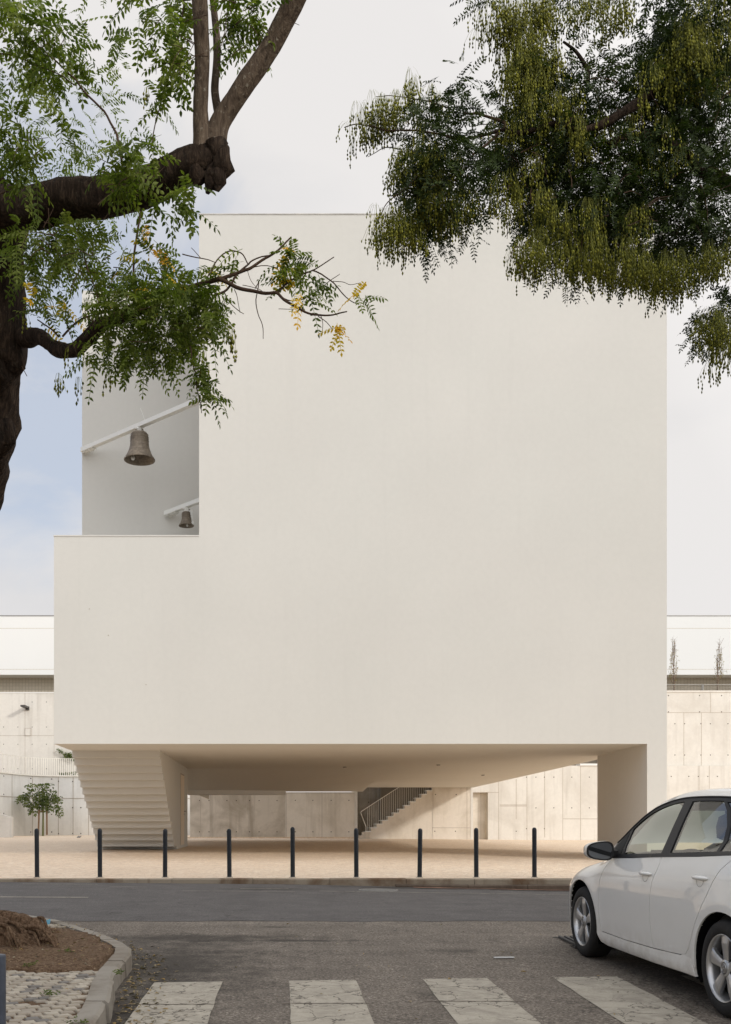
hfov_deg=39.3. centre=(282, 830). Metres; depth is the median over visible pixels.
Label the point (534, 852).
bollard
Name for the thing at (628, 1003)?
crosswalk stripe
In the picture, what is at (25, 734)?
concrete wall
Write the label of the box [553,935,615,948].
drain grate
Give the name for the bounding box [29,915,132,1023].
corner kerb
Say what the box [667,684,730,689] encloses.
wire fence
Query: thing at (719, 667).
columnar young tree
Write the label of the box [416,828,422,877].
bollard
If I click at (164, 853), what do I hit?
bollard
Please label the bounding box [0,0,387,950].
pagoda tree
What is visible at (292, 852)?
bollard
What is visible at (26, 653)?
long white building
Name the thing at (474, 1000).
crosswalk stripe
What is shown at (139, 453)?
church bell
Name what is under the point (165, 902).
road
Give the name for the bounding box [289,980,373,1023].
crosswalk stripe
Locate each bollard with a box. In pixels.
[34,828,39,877]
[96,828,102,877]
[162,829,167,877]
[226,829,232,877]
[289,827,295,877]
[353,828,359,877]
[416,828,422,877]
[473,828,479,877]
[531,827,537,877]
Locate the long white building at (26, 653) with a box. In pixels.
[0,615,730,691]
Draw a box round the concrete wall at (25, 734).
[0,692,77,774]
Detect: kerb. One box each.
[0,878,571,886]
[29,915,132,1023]
[395,884,569,889]
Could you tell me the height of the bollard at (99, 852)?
0.905 m
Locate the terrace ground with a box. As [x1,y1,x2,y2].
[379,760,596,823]
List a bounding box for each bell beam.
[80,397,198,454]
[163,498,198,517]
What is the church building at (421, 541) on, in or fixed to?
on the plaza
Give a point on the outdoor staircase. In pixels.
(410, 819)
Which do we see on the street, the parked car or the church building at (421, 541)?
the parked car
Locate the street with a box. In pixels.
[63,921,730,1023]
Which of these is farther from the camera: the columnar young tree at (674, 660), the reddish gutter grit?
the columnar young tree at (674, 660)
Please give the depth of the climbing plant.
55.73 m
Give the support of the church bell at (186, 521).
hanging from the bell beam at (170, 512)
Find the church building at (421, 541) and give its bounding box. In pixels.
[53,213,666,853]
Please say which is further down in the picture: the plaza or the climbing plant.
the plaza
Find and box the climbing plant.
[57,749,77,774]
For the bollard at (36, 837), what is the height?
0.905 m
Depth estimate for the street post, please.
4.64 m
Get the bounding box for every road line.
[0,896,87,897]
[240,888,287,888]
[349,891,552,894]
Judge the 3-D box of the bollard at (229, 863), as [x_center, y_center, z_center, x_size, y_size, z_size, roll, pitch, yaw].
[-0.959,0.416,18.321,0.126,0.898,0.126,0,0,-21]
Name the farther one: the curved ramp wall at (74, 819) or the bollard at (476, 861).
the curved ramp wall at (74, 819)
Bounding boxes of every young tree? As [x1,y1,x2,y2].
[15,783,63,835]
[669,639,678,689]
[713,638,724,689]
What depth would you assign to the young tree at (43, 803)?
51.81 m
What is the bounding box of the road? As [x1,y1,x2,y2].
[0,882,569,921]
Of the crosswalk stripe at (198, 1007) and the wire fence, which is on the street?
the crosswalk stripe at (198, 1007)
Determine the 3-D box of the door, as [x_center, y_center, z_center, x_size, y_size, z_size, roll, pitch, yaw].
[-2.949,-0.623,30.250,0.101,2.120,1.080,0,0,0]
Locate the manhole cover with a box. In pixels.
[359,888,397,891]
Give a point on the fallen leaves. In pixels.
(134, 996)
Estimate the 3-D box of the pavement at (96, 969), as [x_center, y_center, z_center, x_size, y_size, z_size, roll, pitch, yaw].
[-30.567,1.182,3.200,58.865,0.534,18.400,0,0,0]
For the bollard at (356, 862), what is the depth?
18.29 m
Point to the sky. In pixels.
(286, 156)
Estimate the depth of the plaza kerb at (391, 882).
18.04 m
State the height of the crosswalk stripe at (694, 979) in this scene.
0.102 m
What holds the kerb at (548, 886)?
on the main road
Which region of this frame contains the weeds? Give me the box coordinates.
[22,948,124,1023]
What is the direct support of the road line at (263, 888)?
on the road
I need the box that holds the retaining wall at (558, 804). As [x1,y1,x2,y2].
[188,690,730,839]
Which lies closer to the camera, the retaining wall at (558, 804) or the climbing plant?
the retaining wall at (558, 804)
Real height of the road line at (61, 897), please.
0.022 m
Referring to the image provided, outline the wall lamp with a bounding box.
[20,705,28,709]
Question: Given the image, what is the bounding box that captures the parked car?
[569,787,730,1017]
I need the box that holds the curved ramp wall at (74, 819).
[0,753,189,835]
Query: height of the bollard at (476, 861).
0.915 m
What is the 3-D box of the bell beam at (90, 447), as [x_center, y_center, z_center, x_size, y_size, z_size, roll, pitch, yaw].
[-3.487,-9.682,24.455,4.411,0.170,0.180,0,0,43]
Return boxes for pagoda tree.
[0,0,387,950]
[336,0,730,393]
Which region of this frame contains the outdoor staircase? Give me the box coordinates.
[358,787,432,838]
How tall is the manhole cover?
0.028 m
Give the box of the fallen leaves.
[2,921,618,1023]
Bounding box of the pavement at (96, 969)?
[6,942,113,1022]
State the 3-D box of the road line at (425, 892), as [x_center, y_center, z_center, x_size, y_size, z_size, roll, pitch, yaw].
[3.050,1.017,16.525,4.901,0.074,0.050,0,0,-1]
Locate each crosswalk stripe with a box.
[125,981,222,1023]
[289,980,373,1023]
[423,978,540,1023]
[554,976,706,1023]
[683,975,703,985]
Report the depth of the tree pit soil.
8.14 m
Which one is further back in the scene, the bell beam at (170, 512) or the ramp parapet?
the ramp parapet
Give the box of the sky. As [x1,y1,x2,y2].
[0,0,730,614]
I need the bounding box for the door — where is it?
[181,773,185,844]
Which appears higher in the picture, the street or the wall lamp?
the wall lamp
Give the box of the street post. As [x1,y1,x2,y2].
[0,954,5,1023]
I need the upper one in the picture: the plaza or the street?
the plaza
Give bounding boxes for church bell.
[124,427,154,465]
[179,507,193,527]
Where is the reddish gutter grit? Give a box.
[418,887,531,889]
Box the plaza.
[0,835,712,877]
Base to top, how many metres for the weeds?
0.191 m
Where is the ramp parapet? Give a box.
[0,814,13,836]
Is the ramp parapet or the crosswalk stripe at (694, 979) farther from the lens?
the ramp parapet
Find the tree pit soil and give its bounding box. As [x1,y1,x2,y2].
[0,927,114,972]

